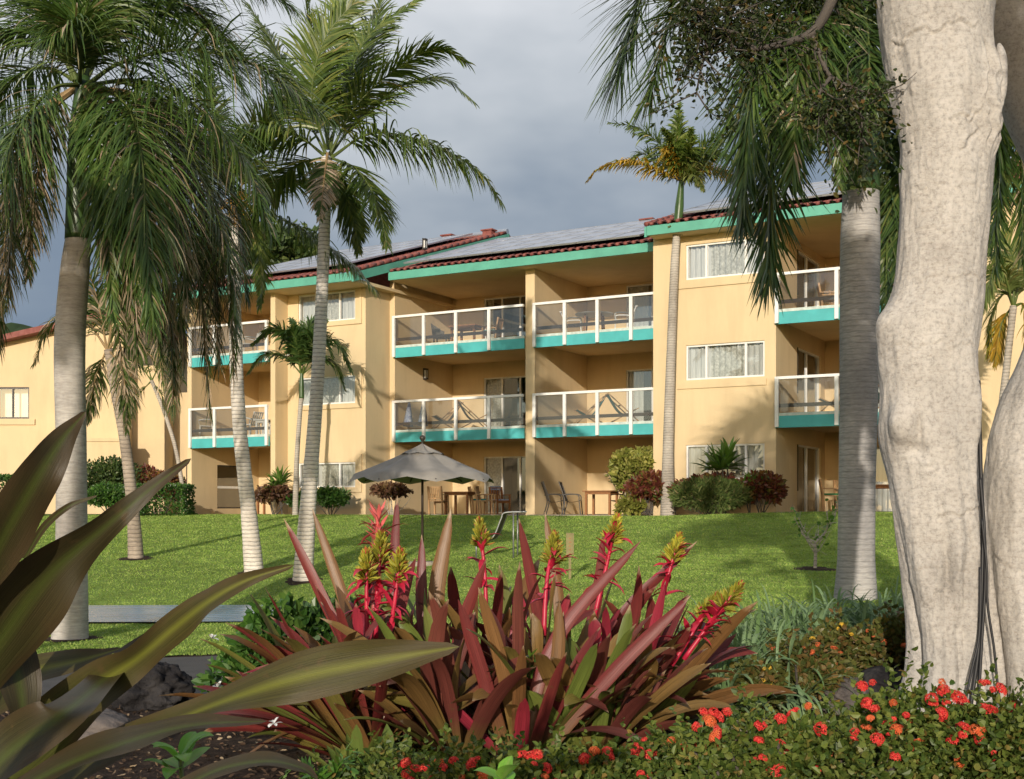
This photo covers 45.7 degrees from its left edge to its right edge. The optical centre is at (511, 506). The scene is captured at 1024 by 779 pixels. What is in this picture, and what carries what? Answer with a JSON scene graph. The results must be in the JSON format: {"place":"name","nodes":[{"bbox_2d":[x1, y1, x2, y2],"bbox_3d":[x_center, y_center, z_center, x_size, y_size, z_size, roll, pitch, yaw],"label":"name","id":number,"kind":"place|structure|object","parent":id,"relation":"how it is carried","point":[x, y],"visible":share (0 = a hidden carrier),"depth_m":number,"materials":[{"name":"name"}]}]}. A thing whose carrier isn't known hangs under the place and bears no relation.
{"place":"outdoors","nodes":[
{"label":"outdoors","id":0,"kind":"place"},
{"bbox_2d":[41,656,224,695],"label":"path","id":1,"kind":"structure","parent":0,"point":[193,667],"depth_m":11.55,"materials":[{"name":"concrete"}]},
{"bbox_2d":[88,605,272,621],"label":"path","id":2,"kind":"structure","parent":0,"point":[126,613],"depth_m":18.31,"materials":[{"name":"concrete"}]},
{"bbox_2d":[0,513,883,778],"bbox_3d":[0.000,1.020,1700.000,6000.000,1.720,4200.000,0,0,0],"label":"ground","id":3,"kind":"structure","parent":0,"point":[141,753],"depth_m":6.37,"materials":[{"name":"soil"}]},
{"bbox_2d":[0,311,186,513],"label":"house","id":4,"kind":"structure","parent":3,"relation":"on","point":[27,413],"depth_m":50.00,"materials":[{"name":"paint"}]},
{"bbox_2d":[0,387,28,418],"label":"window","id":5,"kind":"structure","parent":4,"relation":"in","point":[14,400],"depth_m":50.60,"materials":[{"name":"glass"}]},
{"bbox_2d":[78,708,130,739],"bbox_3d":[-2.364,1.236,6.593,0.641,0.262,0.490,0,0,0],"label":"lava rock","id":6,"kind":"object","parent":3,"relation":"on","point":[106,718],"visible":0.09,"depth_m":6.47,"materials":[{"name":"stone"}]},
{"bbox_2d":[87,480,124,509],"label":"hedge","id":7,"kind":"object","parent":3,"relation":"on","point":[111,494],"visible":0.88,"depth_m":37.61,"materials":[{"name":"green plant"}]},
{"bbox_2d":[30,268,186,558],"bbox_3d":[-8.284,-2.062,25.144,3.456,6.538,2.072,0,0,0],"label":"coconut palm","id":8,"kind":"object","parent":3,"relation":"on","point":[134,531],"visible":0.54,"depth_m":24.95,"materials":[{"name":"green plant"}]},
{"bbox_2d":[87,454,146,510],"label":"green shrub","id":9,"kind":"object","parent":3,"relation":"on","point":[109,469],"visible":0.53,"depth_m":43.48,"materials":[{"name":"green plant"}]},
{"bbox_2d":[111,662,195,710],"bbox_3d":[-2.553,1.320,8.600,0.619,0.497,0.572,0,0,0],"label":"lava rock","id":10,"kind":"object","parent":3,"relation":"on","point":[153,684],"visible":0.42,"depth_m":8.42,"materials":[{"name":"stone"}]},
{"bbox_2d":[123,463,185,512],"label":"croton bush","id":11,"kind":"object","parent":3,"relation":"on","point":[151,473],"visible":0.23,"depth_m":44.01,"materials":[{"name":"red plant"}]},
{"bbox_2d":[125,335,184,510],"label":"leaning palm","id":12,"kind":"object","parent":3,"relation":"on","point":[169,427],"visible":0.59,"depth_m":42.45,"materials":[{"name":"grey plant"}]},
{"bbox_2d":[0,0,345,639],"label":"royal palm","id":13,"kind":"object","parent":3,"relation":"on","point":[142,234],"visible":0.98,"depth_m":14.51,"materials":[{"name":"green plant"}]},
{"bbox_2d":[144,731,213,778],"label":"seedling","id":14,"kind":"object","parent":3,"relation":"on","point":[186,754],"visible":0.96,"depth_m":2.11,"materials":[{"name":"green plant"}]},
{"bbox_2d":[191,643,267,692],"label":"white flowered shrub","id":15,"kind":"object","parent":3,"relation":"on","point":[211,678],"visible":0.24,"depth_m":7.32,"materials":[{"name":"green plant"}]},
{"bbox_2d":[0,411,459,778],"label":"ti plant","id":16,"kind":"object","parent":3,"relation":"on","point":[40,735],"visible":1,"depth_m":1.70,"materials":[{"name":"green plant"}]},
{"bbox_2d":[120,43,380,571],"bbox_3d":[-5.257,-3.783,23.106,5.733,10.294,2.509,0,0,8],"label":"coconut palm","id":17,"kind":"object","parent":3,"relation":"on","point":[252,556],"visible":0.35,"depth_m":22.89,"materials":[{"name":"green plant"}]},
{"bbox_2d":[180,214,338,286],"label":"broadleaf tree","id":18,"kind":"object","parent":3,"relation":"on","point":[288,252],"visible":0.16,"depth_m":58.46,"materials":[{"name":"green plant"}]},
{"bbox_2d":[194,654,326,751],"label":"bromeliad","id":19,"kind":"object","parent":3,"relation":"on","point":[257,728],"visible":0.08,"depth_m":6.36,"materials":[{"name":"red plant"}]},
{"bbox_2d":[159,500,418,756],"bbox_3d":[-0.919,0.624,5.774,1.385,1.327,1.084,0,0,-39],"label":"bromeliad","id":20,"kind":"object","parent":3,"relation":"on","point":[325,723],"visible":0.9,"depth_m":5.82,"materials":[{"name":"red plant"}]},
{"bbox_2d":[217,590,384,707],"bbox_3d":[-1.255,0.945,7.589,1.125,0.898,0.899,0,0,0],"label":"white flowered shrub","id":21,"kind":"object","parent":3,"relation":"on","point":[310,621],"visible":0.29,"depth_m":7.41,"materials":[{"name":"green plant"}]},
{"bbox_2d":[282,741,372,778],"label":"flowering shrub","id":22,"kind":"object","parent":3,"relation":"on","point":[335,768],"visible":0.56,"depth_m":4.58,"materials":[{"name":"green plant"}]},
{"bbox_2d":[299,725,380,775],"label":"bromeliad","id":23,"kind":"object","parent":3,"relation":"on","point":[356,739],"visible":0.24,"depth_m":5.25,"materials":[{"name":"green plant"}]},
{"bbox_2d":[250,589,479,751],"bbox_3d":[-0.655,0.855,6.228,1.390,0.905,1.230,0,0,0],"label":"bromeliad","id":24,"kind":"object","parent":3,"relation":"on","point":[409,618],"visible":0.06,"depth_m":6.11,"materials":[{"name":"red plant"}]},
{"bbox_2d":[284,496,450,646],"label":"bromeliad","id":25,"kind":"object","parent":3,"relation":"on","point":[331,565],"visible":0.1,"depth_m":6.83,"materials":[{"name":"red plant"}]},
{"bbox_2d":[298,727,443,778],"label":"ixora bush","id":26,"kind":"object","parent":3,"relation":"on","point":[363,772],"visible":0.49,"depth_m":4.71,"materials":[{"name":"green plant"}]},
{"bbox_2d":[369,480,413,514],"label":"copper shrub","id":27,"kind":"object","parent":3,"relation":"on","point":[386,490],"visible":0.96,"depth_m":37.59,"materials":[{"name":"brown plant"}]},
{"bbox_2d":[321,588,536,760],"bbox_3d":[-0.395,0.839,5.796,1.003,0.897,1.422,0,0,0],"label":"bromeliad","id":28,"kind":"object","parent":3,"relation":"on","point":[432,690],"visible":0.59,"depth_m":5.64,"materials":[{"name":"red plant"}]},
{"bbox_2d":[1,705,871,778],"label":"leaf litter","id":29,"kind":"object","parent":3,"relation":"on","point":[128,769],"visible":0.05,"depth_m":6.27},
{"bbox_2d":[368,718,507,778],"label":"ixora bush","id":30,"kind":"object","parent":3,"relation":"on","point":[432,768],"visible":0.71,"depth_m":4.42,"materials":[{"name":"green plant"}]},
{"bbox_2d":[415,509,505,735],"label":"bromeliad","id":31,"kind":"object","parent":3,"relation":"on","point":[438,578],"visible":0.09,"depth_m":6.33,"materials":[{"name":"red plant"}]},
{"bbox_2d":[474,756,519,778],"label":"seedling","id":32,"kind":"object","parent":3,"relation":"on","point":[506,767],"visible":1,"depth_m":2.01,"materials":[{"name":"green plant"}]},
{"bbox_2d":[408,516,600,722],"bbox_3d":[-0.081,0.682,6.824,1.190,1.261,1.486,0,0,-27],"label":"bromeliad","id":33,"kind":"object","parent":3,"relation":"on","point":[503,600],"visible":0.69,"depth_m":6.92,"materials":[{"name":"red plant"}]},
{"bbox_2d":[446,718,619,778],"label":"ixora bush","id":34,"kind":"object","parent":3,"relation":"on","point":[531,765],"visible":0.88,"depth_m":4.34,"materials":[{"name":"green plant"}]},
{"bbox_2d":[423,530,670,748],"bbox_3d":[0.170,0.695,5.770,1.115,1.161,1.549,0,0,-28],"label":"bromeliad","id":35,"kind":"object","parent":3,"relation":"on","point":[538,630],"visible":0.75,"depth_m":5.84,"materials":[{"name":"red plant"}]},
{"bbox_2d":[457,541,690,756],"bbox_3d":[0.211,0.726,5.682,0.780,1.121,0.960,0,0,-43],"label":"bromeliad","id":36,"kind":"object","parent":3,"relation":"on","point":[533,725],"visible":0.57,"depth_m":5.64,"materials":[{"name":"red plant"}]},
{"bbox_2d":[476,511,674,732],"bbox_3d":[0.330,0.670,6.614,1.078,1.283,1.549,0,0,0],"label":"bromeliad","id":37,"kind":"object","parent":3,"relation":"on","point":[639,599],"visible":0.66,"depth_m":6.55,"materials":[{"name":"red plant"}]},
{"bbox_2d":[172,157,1023,515],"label":"apartment building","id":38,"kind":"structure","parent":3,"relation":"on","point":[534,377],"depth_m":39.28,"materials":[{"name":"paint"}]},
{"bbox_2d":[299,290,354,323],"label":"window","id":39,"kind":"structure","parent":38,"relation":"in","point":[341,305],"depth_m":40.12,"materials":[{"name":"glass"}]},
{"bbox_2d":[299,375,354,404],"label":"window","id":40,"kind":"structure","parent":38,"relation":"in","point":[334,392],"depth_m":40.12,"materials":[{"name":"glass"}]},
{"bbox_2d":[299,462,354,487],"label":"window","id":41,"kind":"structure","parent":38,"relation":"in","point":[336,474],"depth_m":40.12,"materials":[{"name":"glass"}]},
{"bbox_2d":[484,456,525,512],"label":"sliding door","id":42,"kind":"structure","parent":38,"relation":"in","point":[493,466],"depth_m":42.82,"materials":[{"name":"white paint"}]},
{"bbox_2d":[484,376,525,426],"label":"sliding door","id":43,"kind":"structure","parent":38,"relation":"in","point":[492,386],"depth_m":42.83,"materials":[{"name":"white paint"}]},
{"bbox_2d":[484,295,525,338],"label":"sliding door","id":44,"kind":"structure","parent":38,"relation":"in","point":[489,302],"depth_m":42.62,"materials":[{"name":"white paint"}]},
{"bbox_2d":[582,490,620,514],"bbox_3d":[2.685,-0.105,36.475,0.950,0.730,0.692,0,0,29],"label":"teak table","id":45,"kind":"object","parent":38,"relation":"on","point":[594,492],"visible":0.9,"depth_m":36.35,"materials":[{"name":"wood"}]},
{"bbox_2d":[626,369,652,421],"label":"sliding door","id":46,"kind":"structure","parent":38,"relation":"in","point":[634,378],"depth_m":40.40,"materials":[{"name":"white paint"}]},
{"bbox_2d":[626,284,652,326],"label":"sliding door","id":47,"kind":"structure","parent":38,"relation":"in","point":[642,311],"depth_m":40.34,"materials":[{"name":"white paint"}]},
{"bbox_2d":[686,239,764,279],"bbox_3d":[5.947,-6.875,33.768,2.272,1.030,0.182,0,0,29],"label":"window","id":48,"kind":"structure","parent":38,"relation":"in","point":[707,260],"depth_m":33.95,"materials":[{"name":"glass"}]},
{"bbox_2d":[686,340,764,379],"bbox_3d":[5.947,-4.055,33.768,2.272,1.030,0.182,0,0,29],"label":"window","id":49,"kind":"structure","parent":38,"relation":"in","point":[736,359],"depth_m":33.81,"materials":[{"name":"glass"}]},
{"bbox_2d":[686,443,764,478],"bbox_3d":[5.947,-1.255,33.768,2.272,1.030,0.182,0,0,29],"label":"window","id":50,"kind":"structure","parent":38,"relation":"in","point":[756,451],"depth_m":33.69,"materials":[{"name":"glass"}]},
{"bbox_2d":[797,445,818,511],"bbox_3d":[8.628,-0.785,35.844,0.180,2.070,2.501,0,0,29],"label":"sliding door","id":51,"kind":"structure","parent":38,"relation":"in","point":[800,447],"depth_m":35.76,"materials":[{"name":"white paint"}]},
{"bbox_2d":[797,348,818,411],"bbox_3d":[8.628,-3.565,35.844,0.180,2.070,2.501,0,0,29],"label":"sliding door","id":52,"kind":"structure","parent":38,"relation":"in","point":[800,352],"depth_m":35.76,"materials":[{"name":"white paint"}]},
{"bbox_2d":[797,251,818,307],"bbox_3d":[8.628,-6.365,35.844,0.180,2.070,2.501,0,0,29],"label":"sliding door","id":53,"kind":"structure","parent":38,"relation":"in","point":[800,258],"depth_m":35.75,"materials":[{"name":"white paint"}]},
{"bbox_2d":[875,447,891,510],"bbox_3d":[11.803,-0.785,36.214,2.000,2.070,0.180,0,0,29],"label":"sliding door","id":54,"kind":"structure","parent":38,"relation":"in","point":[883,503],"depth_m":36.67,"materials":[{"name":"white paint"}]},
{"bbox_2d":[519,513,696,635],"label":"bromeliad","id":55,"kind":"object","parent":3,"relation":"on","point":[535,608],"visible":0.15,"depth_m":6.92,"materials":[{"name":"red plant"}]},
{"bbox_2d":[488,605,730,761],"bbox_3d":[0.476,0.884,5.854,1.038,0.802,1.043,0,0,40],"label":"bromeliad","id":56,"kind":"object","parent":3,"relation":"on","point":[632,706],"visible":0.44,"depth_m":5.75,"materials":[{"name":"red plant"}]},
{"bbox_2d":[517,731,710,778],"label":"ixora bush","id":57,"kind":"object","parent":3,"relation":"on","point":[604,756],"visible":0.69,"depth_m":4.41,"materials":[{"name":"green plant"}]},
{"bbox_2d":[612,493,646,515],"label":"yellow plant","id":58,"kind":"object","parent":3,"relation":"on","point":[627,505],"visible":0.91,"depth_m":34.17,"materials":[{"name":"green plant"}]},
{"bbox_2d":[605,445,655,515],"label":"yellow bush","id":59,"kind":"object","parent":3,"relation":"on","point":[625,462],"visible":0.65,"depth_m":34.88,"materials":[{"name":"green plant"}]},
{"bbox_2d":[620,468,664,515],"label":"croton shrub","id":60,"kind":"object","parent":3,"relation":"on","point":[646,485],"visible":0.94,"depth_m":34.02,"materials":[{"name":"red plant"}]},
{"bbox_2d":[585,101,734,515],"bbox_3d":[4.302,-5.419,33.986,4.616,11.618,2.591,0,0,0],"label":"foxtail palm","id":61,"kind":"object","parent":3,"relation":"on","point":[681,159],"visible":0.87,"depth_m":33.85,"materials":[{"name":"green plant"}]},
{"bbox_2d":[599,710,739,778],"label":"ixora bush","id":62,"kind":"object","parent":3,"relation":"on","point":[657,736],"visible":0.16,"depth_m":4.55,"materials":[{"name":"green plant"}]},
{"bbox_2d":[622,580,744,721],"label":"bromeliad","id":63,"kind":"object","parent":3,"relation":"on","point":[711,609],"visible":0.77,"depth_m":6.18,"materials":[{"name":"red plant"}]},
{"bbox_2d":[602,531,794,720],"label":"bromeliad","id":64,"kind":"object","parent":3,"relation":"on","point":[718,650],"visible":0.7,"depth_m":6.47,"materials":[{"name":"red plant"}]},
{"bbox_2d":[693,437,749,513],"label":"ti shrub","id":65,"kind":"object","parent":3,"relation":"on","point":[723,458],"visible":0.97,"depth_m":32.55,"materials":[{"name":"plant"}]},
{"bbox_2d":[673,622,801,737],"bbox_3d":[1.135,1.006,7.228,1.058,0.738,1.566,0,0,0],"label":"strap lily","id":66,"kind":"object","parent":3,"relation":"on","point":[720,666],"visible":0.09,"depth_m":6.83,"materials":[{"name":"green plant"}]},
{"bbox_2d":[644,683,840,778],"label":"ixora bush","id":67,"kind":"object","parent":3,"relation":"on","point":[736,764],"visible":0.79,"depth_m":4.26,"materials":[{"name":"green plant"}]},
{"bbox_2d":[684,627,813,731],"bbox_3d":[1.120,1.004,7.027,1.148,0.709,1.144,0,0,0],"label":"strap lily","id":68,"kind":"object","parent":3,"relation":"on","point":[725,684],"visible":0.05,"depth_m":6.77,"materials":[{"name":"green plant"}]},
{"bbox_2d":[724,654,790,731],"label":"flowering shrub","id":69,"kind":"object","parent":3,"relation":"on","point":[755,673],"visible":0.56,"depth_m":6.83,"materials":[{"name":"green plant"}]},
{"bbox_2d":[739,469,789,512],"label":"croton shrub","id":70,"kind":"object","parent":3,"relation":"on","point":[772,489],"visible":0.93,"depth_m":32.06,"materials":[{"name":"red plant"}]},
{"bbox_2d":[676,619,858,719],"bbox_3d":[1.403,1.038,7.598,1.442,0.706,1.413,0,0,0],"label":"strap lily","id":71,"kind":"object","parent":3,"relation":"on","point":[797,702],"visible":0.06,"depth_m":7.31,"materials":[{"name":"green plant"}]},
{"bbox_2d":[719,584,818,637],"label":"strap lily","id":72,"kind":"object","parent":3,"relation":"on","point":[762,614],"visible":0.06,"depth_m":10.22,"materials":[{"name":"green plant"}]},
{"bbox_2d":[717,613,850,714],"bbox_3d":[1.528,1.018,7.783,1.207,0.737,1.262,0,0,-27],"label":"strap lily","id":73,"kind":"object","parent":3,"relation":"on","point":[805,670],"visible":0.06,"depth_m":7.54,"materials":[{"name":"green plant"}]},
{"bbox_2d":[743,592,854,644],"bbox_3d":[2.231,1.043,9.639,1.340,0.742,1.098,0,0,0],"label":"strap lily","id":74,"kind":"object","parent":3,"relation":"on","point":[804,624],"visible":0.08,"depth_m":9.60,"materials":[{"name":"green plant"}]},
{"bbox_2d":[752,593,845,626],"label":"strap lily","id":75,"kind":"object","parent":3,"relation":"on","point":[794,605],"visible":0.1,"depth_m":10.65,"materials":[{"name":"green plant"}]},
{"bbox_2d":[738,628,862,709],"bbox_3d":[1.792,1.050,7.705,0.812,0.591,0.665,0,0,0],"label":"flowering shrub","id":76,"kind":"object","parent":3,"relation":"on","point":[823,665],"visible":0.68,"depth_m":7.52,"materials":[{"name":"green plant"}]},
{"bbox_2d":[756,598,870,635],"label":"strap lily","id":77,"kind":"object","parent":3,"relation":"on","point":[822,615],"visible":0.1,"depth_m":9.89,"materials":[{"name":"green plant"}]},
{"bbox_2d":[705,686,937,778],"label":"ixora bush","id":78,"kind":"object","parent":3,"relation":"on","point":[848,752],"visible":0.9,"depth_m":4.16,"materials":[{"name":"green plant"}]},
{"bbox_2d":[632,0,1023,727],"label":"pale tree","id":79,"kind":"object","parent":3,"relation":"on","point":[954,80],"visible":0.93,"depth_m":6.61,"materials":[{"name":"beige plant"}]},
{"bbox_2d":[965,567,981,697],"bbox_3d":[2.477,0.743,6.553,0.132,0.829,0.025,0,0,-17],"label":"cable","id":80,"kind":"object","parent":79,"relation":"attached to","point":[979,629],"visible":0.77,"depth_m":6.56,"materials":[{"name":"black rubber"}]},
{"bbox_2d":[969,380,983,703],"bbox_3d":[2.521,0.217,6.598,0.118,1.806,0.045,0,0,-37],"label":"cable","id":81,"kind":"object","parent":79,"relation":"attached to","point":[976,665],"visible":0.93,"depth_m":6.61,"materials":[{"name":"black rubber"}]},
{"bbox_2d":[976,478,986,704],"bbox_3d":[2.541,0.514,6.584,0.045,1.337,0.087,0,0,35],"label":"cable","id":82,"kind":"object","parent":79,"relation":"hanging from","point":[984,592],"visible":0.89,"depth_m":6.59,"materials":[{"name":"black rubber"}]},
{"bbox_2d":[981,518,1000,706],"bbox_3d":[2.596,0.612,6.573,0.120,1.093,0.021,0,0,26],"label":"cable","id":83,"kind":"object","parent":79,"relation":"attached to","point":[987,599],"visible":0.72,"depth_m":6.58,"materials":[{"name":"black rubber"}]},
{"bbox_2d":[780,579,887,627],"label":"strap lily","id":84,"kind":"object","parent":3,"relation":"on","point":[839,598],"visible":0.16,"depth_m":11.36,"materials":[{"name":"green plant"}]},
{"bbox_2d":[812,676,871,714],"bbox_3d":[2.078,1.188,7.609,0.395,0.276,0.405,0,0,-43],"label":"lava rock","id":85,"kind":"object","parent":3,"relation":"on","point":[844,693],"visible":0.24,"depth_m":7.44,"materials":[{"name":"stone"}]},
{"bbox_2d":[793,602,904,671],"bbox_3d":[2.356,0.993,8.161,1.065,0.712,0.751,0,0,24],"label":"flowering shrub","id":86,"kind":"object","parent":3,"relation":"on","point":[831,629],"visible":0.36,"depth_m":8.06,"materials":[{"name":"green plant"}]},
{"bbox_2d":[757,732,944,778],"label":"ixora bush","id":87,"kind":"object","parent":3,"relation":"on","point":[824,745],"visible":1,"depth_m":3.87,"materials":[{"name":"green plant"}]},
{"bbox_2d":[834,588,902,630],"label":"strap lily","id":88,"kind":"object","parent":3,"relation":"on","point":[870,617],"visible":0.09,"depth_m":10.88,"materials":[{"name":"green plant"}]},
{"bbox_2d":[841,600,905,672],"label":"flowering shrub","id":89,"kind":"object","parent":3,"relation":"on","point":[881,630],"visible":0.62,"depth_m":7.90,"materials":[{"name":"green plant"}]},
{"bbox_2d":[860,665,902,699],"bbox_3d":[2.396,1.187,7.752,0.483,0.340,0.426,0,0,0],"label":"lava rock","id":90,"kind":"object","parent":3,"relation":"on","point":[879,674],"visible":0.22,"depth_m":7.65,"materials":[{"name":"stone"}]},
{"bbox_2d":[815,646,982,778],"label":"ixora bush","id":91,"kind":"object","parent":3,"relation":"on","point":[906,703],"visible":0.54,"depth_m":4.43,"materials":[{"name":"green plant"}]},
{"bbox_2d":[875,684,1023,778],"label":"ixora bush","id":92,"kind":"object","parent":3,"relation":"on","point":[944,761],"visible":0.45,"depth_m":4.26,"materials":[{"name":"green plant"}]},
{"bbox_2d":[927,657,1023,778],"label":"ixora bush","id":93,"kind":"object","parent":3,"relation":"on","point":[1014,726],"visible":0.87,"depth_m":4.20,"materials":[{"name":"green plant"}]},
{"bbox_2d":[21,512,901,655],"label":"lawn","id":94,"kind":"structure","parent":0,"point":[412,597],"depth_m":23.27,"materials":[{"name":"green plant"}]},
{"bbox_2d":[136,482,197,515],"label":"hedge","id":95,"kind":"object","parent":94,"relation":"on","point":[181,491],"visible":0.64,"depth_m":38.41,"materials":[{"name":"green plant"}]},
{"bbox_2d":[254,483,292,514],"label":"copper shrub","id":96,"kind":"object","parent":94,"relation":"on","point":[265,495],"visible":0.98,"depth_m":38.80,"materials":[{"name":"brown plant"}]},
{"bbox_2d":[261,465,292,513],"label":"ti shrub","id":97,"kind":"object","parent":94,"relation":"on","point":[280,478],"visible":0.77,"depth_m":39.03,"materials":[{"name":"plant"}]},
{"bbox_2d":[246,315,353,514],"bbox_3d":[-6.579,-2.801,37.414,3.477,6.355,2.103,0,0,0],"label":"manila palm","id":98,"kind":"object","parent":94,"relation":"on","point":[295,338],"visible":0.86,"depth_m":37.43,"materials":[{"name":"green plant"}]},
{"bbox_2d":[285,577,322,584],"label":"bare soil","id":99,"kind":"structure","parent":94,"relation":"on","point":[289,581],"depth_m":21.79,"materials":[{"name":"soil"}]},
{"bbox_2d":[201,0,506,581],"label":"coconut palm","id":100,"kind":"object","parent":99,"relation":"on","point":[331,185],"visible":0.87,"depth_m":21.88,"materials":[{"name":"green plant"}]},
{"bbox_2d":[316,484,351,514],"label":"green shrub","id":101,"kind":"object","parent":94,"relation":"on","point":[327,495],"visible":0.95,"depth_m":38.17,"materials":[{"name":"green plant"}]},
{"bbox_2d":[349,435,493,565],"bbox_3d":[-1.709,-0.063,23.200,2.727,2.595,2.727,0,0,0],"label":"market parasol","id":102,"kind":"object","parent":94,"relation":"on","point":[422,463],"visible":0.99,"depth_m":22.61,"materials":[{"name":"fabric"}]},
{"bbox_2d":[666,475,754,514],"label":"rosemary hedge","id":103,"kind":"object","parent":94,"relation":"on","point":[705,492],"visible":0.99,"depth_m":32.09,"materials":[{"name":"green plant"}]},
{"bbox_2d":[577,0,1023,600],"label":"royal palm","id":104,"kind":"object","parent":94,"relation":"on","point":[867,264],"visible":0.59,"depth_m":14.33,"materials":[{"name":"green plant"}]},
{"bbox_2d":[790,495,837,567],"bbox_3d":[4.931,0.446,19.519,0.968,1.247,0.982,0,0,0],"label":"young tree","id":105,"kind":"object","parent":94,"relation":"on","point":[816,537],"visible":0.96,"depth_m":19.48,"materials":[{"name":"green plant"}]},
{"bbox_2d":[981,217,1023,400],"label":"slender palm","id":106,"kind":"object","parent":94,"relation":"on","point":[1011,286],"visible":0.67,"depth_m":24.94,"materials":[{"name":"green plant"}]},
{"bbox_2d":[0,0,1014,331],"label":"sky","id":107,"kind":"structure","parent":0,"point":[531,132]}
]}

